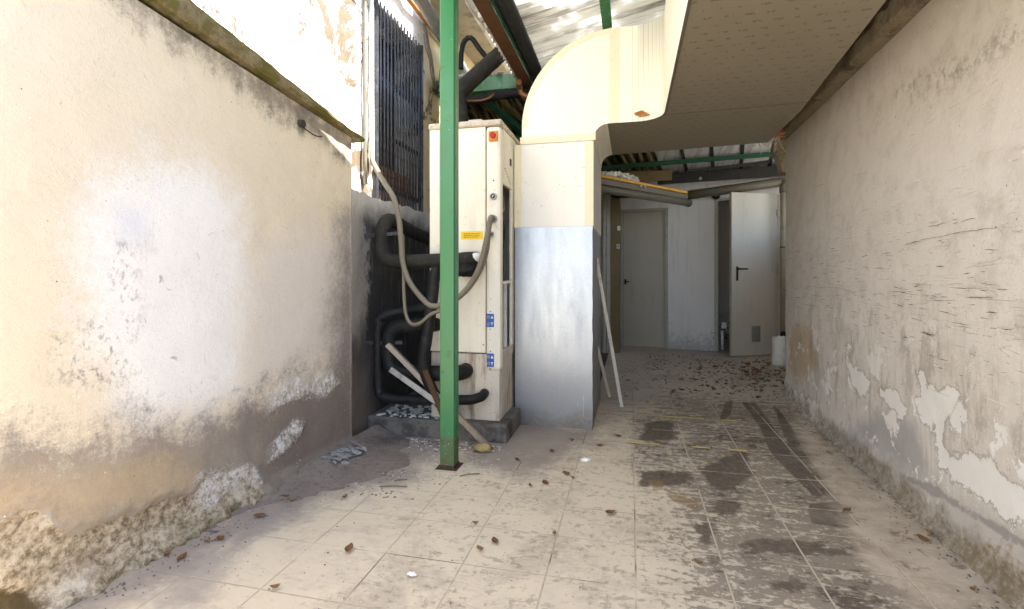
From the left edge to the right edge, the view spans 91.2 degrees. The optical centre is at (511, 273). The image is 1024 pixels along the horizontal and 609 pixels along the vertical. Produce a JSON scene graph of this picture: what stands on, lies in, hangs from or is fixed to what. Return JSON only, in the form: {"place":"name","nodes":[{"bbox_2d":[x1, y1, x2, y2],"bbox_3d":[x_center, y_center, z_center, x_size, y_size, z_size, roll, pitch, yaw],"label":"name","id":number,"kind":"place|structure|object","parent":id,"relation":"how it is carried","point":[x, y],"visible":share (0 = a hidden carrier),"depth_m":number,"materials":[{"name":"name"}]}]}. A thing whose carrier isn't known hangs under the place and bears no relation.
{"place":"outdoors","nodes":[
{"label":"outdoors","id":0,"kind":"place"},
{"bbox_2d":[65,338,1013,608],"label":"floor","id":1,"kind":"structure","parent":0,"point":[777,472],"depth_m":2.06,"materials":[{"name":"tile"}]},
{"bbox_2d":[177,552,186,561],"bbox_3d":[-1.215,1.040,1.845,0.028,0.009,0.054,-5,3,-5],"label":"fallen leaf","id":2,"kind":"object","parent":1,"relation":"on","point":[182,555],"visible":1,"depth_m":1.85,"materials":[{"name":"brown plant"}]},
{"bbox_2d":[253,513,267,516],"bbox_3d":[-1.084,1.038,2.163,0.061,0.013,0.031,4,1,-17],"label":"fallen leaf","id":3,"kind":"object","parent":1,"relation":"on","point":[259,514],"visible":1,"depth_m":2.17,"materials":[{"name":"brown plant"}]},
{"bbox_2d":[268,583,279,589],"bbox_3d":[-0.790,1.038,1.668,0.040,0.013,0.021,-5,-2,-21],"label":"fallen leaf","id":4,"kind":"object","parent":1,"relation":"on","point":[275,586],"visible":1,"depth_m":1.67,"materials":[{"name":"brown plant"}]},
{"bbox_2d":[204,424,410,532],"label":"dirt bank","id":5,"kind":"structure","parent":1,"relation":"on","point":[377,459],"depth_m":2.65,"materials":[{"name":"grey soil"}]},
{"bbox_2d":[321,441,366,464],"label":"plaster flakes","id":6,"kind":"object","parent":5,"relation":"on","point":[344,453],"visible":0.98,"depth_m":2.76,"materials":[{"name":"white paint"}]},
{"bbox_2d":[344,542,352,551],"bbox_3d":[-0.618,1.037,1.904,0.031,0.013,0.061,-2,5,2],"label":"fallen leaf","id":7,"kind":"object","parent":1,"relation":"on","point":[349,547],"visible":1,"depth_m":1.91,"materials":[{"name":"brown plant"}]},
{"bbox_2d":[407,571,416,575],"bbox_3d":[-0.348,1.044,1.747,0.038,0.015,0.022,0,0,13],"label":"paper scrap","id":8,"kind":"object","parent":1,"relation":"on","point":[413,573],"visible":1,"depth_m":1.74,"materials":[{"name":"white paper"}]},
{"bbox_2d":[379,473,479,486],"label":"twig litter","id":9,"kind":"object","parent":1,"relation":"on","point":[406,479],"visible":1,"depth_m":2.46,"materials":[{"name":"brown wood"}]},
{"bbox_2d":[385,343,487,443],"bbox_3d":[-0.469,0.742,3.103,0.665,0.619,0.054,0,0,11],"label":"plank","id":10,"kind":"object","parent":1,"relation":"on","point":[463,421],"visible":0.61,"depth_m":3.10,"materials":[{"name":"brown wood"}]},
{"bbox_2d":[389,367,434,403],"bbox_3d":[-0.609,0.694,3.116,0.339,0.221,0.037,0,0,16],"label":"metal strip","id":11,"kind":"object","parent":10,"relation":"on","point":[410,383],"visible":0.79,"depth_m":3.11,"materials":[{"name":"metal"}]},
{"bbox_2d":[368,386,520,443],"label":"concrete plinth","id":12,"kind":"structure","parent":1,"relation":"on","point":[504,428],"depth_m":3.23,"materials":[{"name":"grey concrete"}]},
{"bbox_2d":[423,369,439,414],"bbox_3d":[-0.472,0.733,3.057,0.155,0.297,0.016,0,0,17],"label":"plank","id":13,"kind":"object","parent":12,"relation":"on","point":[431,386],"visible":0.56,"depth_m":3.05,"materials":[{"name":"brown paint"}]},
{"bbox_2d":[429,119,519,420],"bbox_3d":[-0.221,-0.031,3.563,0.491,1.928,0.786,0,0,13],"label":"cooling unit","id":14,"kind":"object","parent":12,"relation":"on","point":[487,300],"visible":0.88,"depth_m":3.21,"materials":[{"name":"beige metal"}]},
{"bbox_2d":[374,213,477,268],"bbox_3d":[-0.443,-0.217,3.619,0.713,0.370,1.010,0,0,13],"label":"insulated pipe","id":15,"kind":"object","parent":14,"relation":"attached to","point":[385,256],"visible":0.7,"depth_m":3.21,"materials":[{"name":"black rubber"}]},
{"bbox_2d":[417,266,439,406],"bbox_3d":[-0.465,0.417,3.135,0.166,1.005,0.221,0,0,41],"label":"insulated pipe","id":16,"kind":"object","parent":15,"relation":"attached to","point":[425,344],"visible":0.69,"depth_m":3.08,"materials":[{"name":"black rubber"}]},
{"bbox_2d":[459,263,476,276],"bbox_3d":[-0.288,-0.041,3.128,0.172,0.121,0.112,0,0,13],"label":"pipe lagging","id":17,"kind":"object","parent":15,"relation":"attached to","point":[466,270],"visible":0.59,"depth_m":3.08,"materials":[{"name":"black rubber"}]},
{"bbox_2d":[472,252,480,261],"bbox_3d":[-0.236,-0.102,3.120,0.099,0.065,0.061,0,0,5],"label":"pipe coupling","id":18,"kind":"object","parent":15,"relation":"attached to","point":[476,256],"visible":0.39,"depth_m":3.09,"materials":[{"name":"white plastic"}]},
{"bbox_2d":[381,318,472,380],"bbox_3d":[-0.544,0.478,3.230,0.585,0.396,0.196,0,0,13],"label":"insulated pipe","id":19,"kind":"object","parent":14,"relation":"attached to","point":[393,330],"visible":0.61,"depth_m":3.19,"materials":[{"name":"black rubber"}]},
{"bbox_2d":[373,304,488,404],"bbox_3d":[-0.514,0.512,3.252,0.756,0.643,0.218,0,0,13],"label":"pipe","id":20,"kind":"object","parent":14,"relation":"attached to","point":[381,394],"visible":0.71,"depth_m":3.23,"materials":[{"name":"black rubber"}]},
{"bbox_2d":[370,158,495,308],"bbox_3d":[-0.573,-0.295,3.210,0.960,1.019,0.253,0,0,21],"label":"flexible conduit","id":21,"kind":"object","parent":14,"relation":"attached to","point":[410,283],"visible":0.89,"depth_m":3.10,"materials":[{"name":"grey plastic"}]},
{"bbox_2d":[402,232,491,325],"bbox_3d":[-0.416,0.029,3.105,0.586,0.588,0.170,0,0,2],"label":"flexible conduit","id":22,"kind":"object","parent":14,"relation":"attached to","point":[423,320],"visible":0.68,"depth_m":3.08,"materials":[{"name":"grey plastic"}]},
{"bbox_2d":[459,47,504,121],"bbox_3d":[-0.208,-1.512,4.091,0.666,1.045,0.194,0,0,-34],"label":"insulated pipe","id":23,"kind":"object","parent":14,"relation":"attached to","point":[479,72],"visible":0.51,"depth_m":4.00,"materials":[{"name":"black rubber"}]},
{"bbox_2d":[435,0,462,470],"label":"steel post","id":24,"kind":"object","parent":1,"relation":"on","point":[449,235],"visible":1,"depth_m":2.69,"materials":[{"name":"green metal"}]},
{"bbox_2d":[472,0,533,86],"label":"eave channel","id":25,"kind":"object","parent":24,"relation":"on","point":[503,38],"visible":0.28,"depth_m":3.52,"materials":[{"name":"brown paint"}]},
{"bbox_2d":[466,85,530,105],"bbox_3d":[-0.197,-1.584,4.496,0.758,0.149,0.086,0,0,13],"label":"cross pipe","id":26,"kind":"object","parent":25,"relation":"attached to","point":[510,93],"visible":0.59,"depth_m":4.45,"materials":[{"name":"black rubber"}]},
{"bbox_2d":[467,93,494,101],"bbox_3d":[-0.277,-1.561,4.450,0.259,0.072,0.035,0,0,16],"label":"wire tail","id":27,"kind":"object","parent":26,"relation":"attached to","point":[488,98],"visible":1,"depth_m":4.43},
{"bbox_2d":[496,0,541,80],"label":"roof pipe","id":28,"kind":"object","parent":25,"relation":"attached to","point":[511,15],"visible":0.91,"depth_m":3.48,"materials":[{"name":"metal"}]},
{"bbox_2d":[515,79,528,98],"bbox_3d":[0.127,-1.575,4.302,0.180,0.161,0.140,0,0,13],"label":"copper bend","id":29,"kind":"object","parent":25,"relation":"attached to","point":[522,92],"visible":0.67,"depth_m":4.32,"materials":[{"name":"brown metal"}]},
{"bbox_2d":[473,443,492,452],"bbox_3d":[-0.171,1.027,2.958,0.122,0.060,0.067,0,0,-5],"label":"foam piece","id":30,"kind":"object","parent":1,"relation":"on","point":[483,447],"visible":1,"depth_m":2.94,"materials":[{"name":"yellow plastic"}]},
{"bbox_2d":[79,403,1012,608],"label":"plaster crumbs","id":31,"kind":"object","parent":1,"relation":"on","point":[419,409],"visible":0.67,"depth_m":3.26,"materials":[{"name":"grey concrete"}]},
{"bbox_2d":[580,457,590,461],"bbox_3d":[0.413,1.040,2.813,0.062,0.024,0.036,0,0,13],"label":"paper scrap","id":32,"kind":"object","parent":1,"relation":"on","point":[584,459],"visible":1,"depth_m":2.80,"materials":[{"name":"white paper"}]},
{"bbox_2d":[598,347,610,396],"bbox_3d":[0.755,0.815,4.127,0.025,0.479,0.361,0,0,27],"label":"batten","id":33,"kind":"object","parent":1,"relation":"on","point":[604,375],"visible":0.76,"depth_m":4.12,"materials":[{"name":"beige wood"}]},
{"bbox_2d":[597,257,622,406],"bbox_3d":[0.760,0.461,3.924,0.254,1.182,0.023,0,0,-20],"label":"batten","id":34,"kind":"object","parent":1,"relation":"on","point":[609,336],"visible":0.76,"depth_m":3.92,"materials":[{"name":"grey wood"}]},
{"bbox_2d":[605,510,616,513],"bbox_3d":[0.430,1.038,2.190,0.061,0.013,0.031,5,3,-25],"label":"fallen leaf","id":35,"kind":"object","parent":1,"relation":"on","point":[610,511],"visible":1,"depth_m":2.20,"materials":[{"name":"brown plant"}]},
{"bbox_2d":[627,414,746,451],"bbox_3d":[1.156,1.044,3.348,0.750,0.001,0.672,0,0,13],"label":"floor marking","id":36,"kind":"object","parent":1,"relation":"on","point":[692,446],"visible":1,"depth_m":3.11,"materials":[{"name":"grey paint"}]},
{"bbox_2d":[514,0,885,429],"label":"air duct","id":37,"kind":"object","parent":1,"relation":"on","point":[682,74],"visible":0.98,"depth_m":3.39,"materials":[{"name":"beige metal"}]},
{"bbox_2d":[746,135,785,153],"bbox_3d":[1.917,-1.047,4.024,0.488,0.183,0.217,0,0,-9],"label":"straw nest","id":38,"kind":"object","parent":37,"relation":"on","point":[772,140],"visible":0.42,"depth_m":4.02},
{"bbox_2d":[774,129,785,137],"bbox_3d":[2.110,-1.137,4.045,0.191,0.119,0.143,0,0,13],"label":"foam lump","id":39,"kind":"object","parent":38,"relation":"on","point":[781,132],"visible":0.19,"depth_m":4.00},
{"bbox_2d":[626,357,785,402],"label":"leaf litter","id":40,"kind":"object","parent":1,"relation":"on","point":[753,373],"visible":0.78,"depth_m":5.12,"materials":[{"name":"brown plant"}]},
{"bbox_2d":[622,352,795,411],"bbox_3d":[2.152,1.047,5.195,2.008,0.014,2.709,0,0,13],"label":"dark debris","id":41,"kind":"object","parent":1,"relation":"on","point":[704,375],"visible":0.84,"depth_m":5.38,"materials":[{"name":"brown plant"}]},
{"bbox_2d":[721,322,726,349],"bbox_3d":[2.937,0.860,6.954,0.077,0.380,0.065,0,0,23],"label":"water valve","id":42,"kind":"object","parent":1,"relation":"on","point":[724,326],"visible":1,"depth_m":6.96,"materials":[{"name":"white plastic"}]},
{"bbox_2d":[772,336,785,365],"bbox_3d":[3.079,0.877,5.777,0.161,0.346,0.161,0,0,36],"label":"plastic jug","id":43,"kind":"object","parent":1,"relation":"on","point":[778,350],"visible":0.94,"depth_m":5.71,"materials":[{"name":"white plastic"}]},
{"bbox_2d":[914,533,930,540],"bbox_3d":[1.613,1.038,1.974,0.031,0.013,0.061,-4,4,-21],"label":"fallen leaf","id":44,"kind":"object","parent":1,"relation":"on","point":[920,536],"visible":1,"depth_m":1.98,"materials":[{"name":"brown plant"}]},
{"bbox_2d":[600,353,607,381],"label":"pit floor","id":45,"kind":"structure","parent":0,"point":[604,356],"depth_m":6.67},
{"label":"ground","id":46,"kind":"structure","parent":0,"visible":0},
{"bbox_2d":[0,0,364,608],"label":"garden wall","id":47,"kind":"structure","parent":46,"relation":"on","point":[175,273],"depth_m":1.87,"materials":[{"name":"paint"}]},
{"bbox_2d":[192,0,474,436],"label":"house wall","id":48,"kind":"structure","parent":46,"relation":"on","point":[313,49],"depth_m":3.40,"materials":[{"name":"white paint"}]},
{"bbox_2d":[363,0,366,183],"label":"pipe","id":49,"kind":"object","parent":48,"relation":"attached to","point":[364,92],"depth_m":3.39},
{"bbox_2d":[369,0,374,165],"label":"conduit","id":50,"kind":"object","parent":48,"relation":"attached to","point":[371,73],"visible":0.94,"depth_m":3.47,"materials":[{"name":"white plastic"}]},
{"bbox_2d":[364,232,397,236],"bbox_3d":[-0.836,-0.256,3.244,0.281,0.034,0.012,0,0,13],"label":"pipe bracket","id":51,"kind":"object","parent":48,"relation":"attached to","point":[387,234],"visible":0.57,"depth_m":3.23,"materials":[{"name":"grey metal"}]},
{"bbox_2d":[364,341,402,344],"bbox_3d":[-0.837,0.444,3.241,0.281,0.034,0.012,0,0,13],"label":"pipe bracket","id":52,"kind":"object","parent":48,"relation":"attached to","point":[371,342],"visible":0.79,"depth_m":3.25,"materials":[{"name":"grey metal"}]},
{"bbox_2d":[406,0,434,35],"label":"gas pipe","id":53,"kind":"object","parent":48,"relation":"attached to","point":[412,4],"visible":0.16,"depth_m":4.18,"materials":[{"name":"metal"}]},
{"bbox_2d":[423,22,439,89],"bbox_3d":[-0.696,-1.954,4.542,0.076,0.552,0.411,0,0,13],"label":"cable bundle","id":54,"kind":"object","parent":48,"relation":"attached to","point":[429,52],"visible":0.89,"depth_m":4.38,"materials":[{"name":"grey plastic"}]},
{"bbox_2d":[433,78,439,92],"bbox_3d":[-0.622,-1.724,4.630,0.220,0.149,0.155,0,0,13],"label":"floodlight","id":55,"kind":"object","parent":48,"relation":"attached to","point":[437,90],"visible":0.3,"depth_m":4.63,"materials":[{"name":"metal"}]},
{"bbox_2d":[413,0,468,74],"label":"vent pipe","id":56,"kind":"object","parent":48,"relation":"attached to","point":[428,12],"visible":0.46,"depth_m":4.09,"materials":[{"name":"metal"}]},
{"bbox_2d":[429,0,511,73],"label":"eave beam","id":57,"kind":"structure","parent":48,"relation":"attached to","point":[469,23],"depth_m":5.05,"materials":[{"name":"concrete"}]},
{"bbox_2d":[435,74,532,97],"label":"cross beam","id":58,"kind":"structure","parent":48,"relation":"attached to","point":[494,83],"depth_m":4.58,"materials":[{"name":"green metal"}]},
{"bbox_2d":[459,35,486,69],"bbox_3d":[-0.320,-1.950,4.406,0.311,0.288,0.084,0,0,7],"label":"hose loop","id":59,"kind":"object","parent":58,"relation":"hanging from","point":[474,41],"visible":0.82,"depth_m":4.39,"materials":[{"name":"black rubber"}]},
{"bbox_2d":[459,71,509,78],"bbox_3d":[-0.352,-1.828,4.659,0.688,0.047,0.149,0,0,13],"label":"beam debris","id":60,"kind":"object","parent":58,"relation":"on","point":[496,73],"visible":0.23,"depth_m":4.57,"materials":[{"name":"paint"}]},
{"bbox_2d":[484,102,521,136],"bbox_3d":[-0.053,-1.650,5.253,0.070,0.298,1.257,0,0,28],"label":"brace","id":61,"kind":"object","parent":58,"relation":"attached to","point":[512,122],"visible":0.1,"depth_m":5.23,"materials":[{"name":"green paint"}]},
{"bbox_2d":[600,193,620,352],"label":"side shed","id":62,"kind":"structure","parent":46,"relation":"on","point":[610,253],"depth_m":6.67,"materials":[{"name":"grey metal"}]},
{"bbox_2d":[611,198,620,352],"bbox_3d":[1.444,0.019,6.957,0.126,2.058,0.635,0,0,13],"label":"door","id":63,"kind":"structure","parent":62,"relation":"in","point":[615,202],"depth_m":6.66,"materials":[{"name":"wood"}]},
{"bbox_2d":[601,174,692,206],"bbox_3d":[1.058,-1.031,6.313,2.391,0.299,1.160,0,0,-36],"label":"shed gutter","id":64,"kind":"object","parent":62,"relation":"on","point":[614,187],"visible":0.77,"depth_m":6.01,"materials":[{"name":"grey metal"}]},
{"bbox_2d":[601,171,645,187],"bbox_3d":[1.279,-1.116,5.858,0.715,0.172,0.270,0,0,-28],"label":"crumpled plastic","id":65,"kind":"object","parent":64,"relation":"on","point":[619,174],"visible":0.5,"depth_m":5.76,"materials":[{"name":"white plastic"}]},
{"bbox_2d":[611,176,780,355],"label":"back building","id":66,"kind":"structure","parent":46,"relation":"on","point":[697,273],"depth_m":6.93,"materials":[{"name":"beige paint"}]},
{"bbox_2d":[467,97,775,180],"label":"roof","id":67,"kind":"structure","parent":66,"relation":"attached to","point":[656,166],"depth_m":6.26,"materials":[{"name":"green paint"}]},
{"bbox_2d":[624,211,664,346],"bbox_3d":[1.893,0.075,7.207,0.581,1.926,0.085,0,0,23],"label":"door","id":68,"kind":"structure","parent":66,"relation":"in","point":[644,232],"depth_m":7.20,"materials":[{"name":"beige paint"}]},
{"bbox_2d":[712,195,719,199],"bbox_3d":[2.745,-1.050,6.755,0.104,0.100,0.135,0,0,13],"label":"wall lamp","id":69,"kind":"object","parent":66,"relation":"attached to","point":[715,197],"visible":0.7,"depth_m":6.71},
{"bbox_2d":[657,166,785,184],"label":"roof fascia","id":70,"kind":"structure","parent":66,"relation":"attached to","point":[741,173],"depth_m":6.50,"materials":[{"name":"metal"}]},
{"bbox_2d":[684,176,785,198],"bbox_3d":[2.902,-1.126,6.622,1.370,0.237,0.127,0,0,23],"label":"gutter","id":71,"kind":"object","parent":66,"relation":"attached to","point":[737,187],"visible":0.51,"depth_m":6.56,"materials":[{"name":"metal"}]},
{"bbox_2d":[730,192,777,355],"bbox_3d":[3.108,0.002,6.396,0.683,2.073,0.117,0,0,-13],"label":"door","id":72,"kind":"structure","parent":66,"relation":"in","point":[753,216],"depth_m":6.41,"materials":[{"name":"beige paint"}]},
{"bbox_2d":[779,180,785,336],"bbox_3d":[3.409,-0.137,6.330,0.108,2.105,0.243,0,0,44],"label":"downpipe","id":73,"kind":"object","parent":66,"relation":"attached to","point":[782,189],"visible":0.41,"depth_m":6.35,"materials":[{"name":"grey metal"}]},
{"bbox_2d":[771,0,1023,608],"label":"boundary wall","id":74,"kind":"structure","parent":46,"relation":"on","point":[899,162],"depth_m":2.17,"materials":[{"name":"paint"}]},
{"bbox_2d":[465,0,890,79],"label":"canopy roof","id":75,"kind":"structure","parent":74,"relation":"on","point":[553,27],"depth_m":3.69,"materials":[{"name":"white plastic"}]}
]}

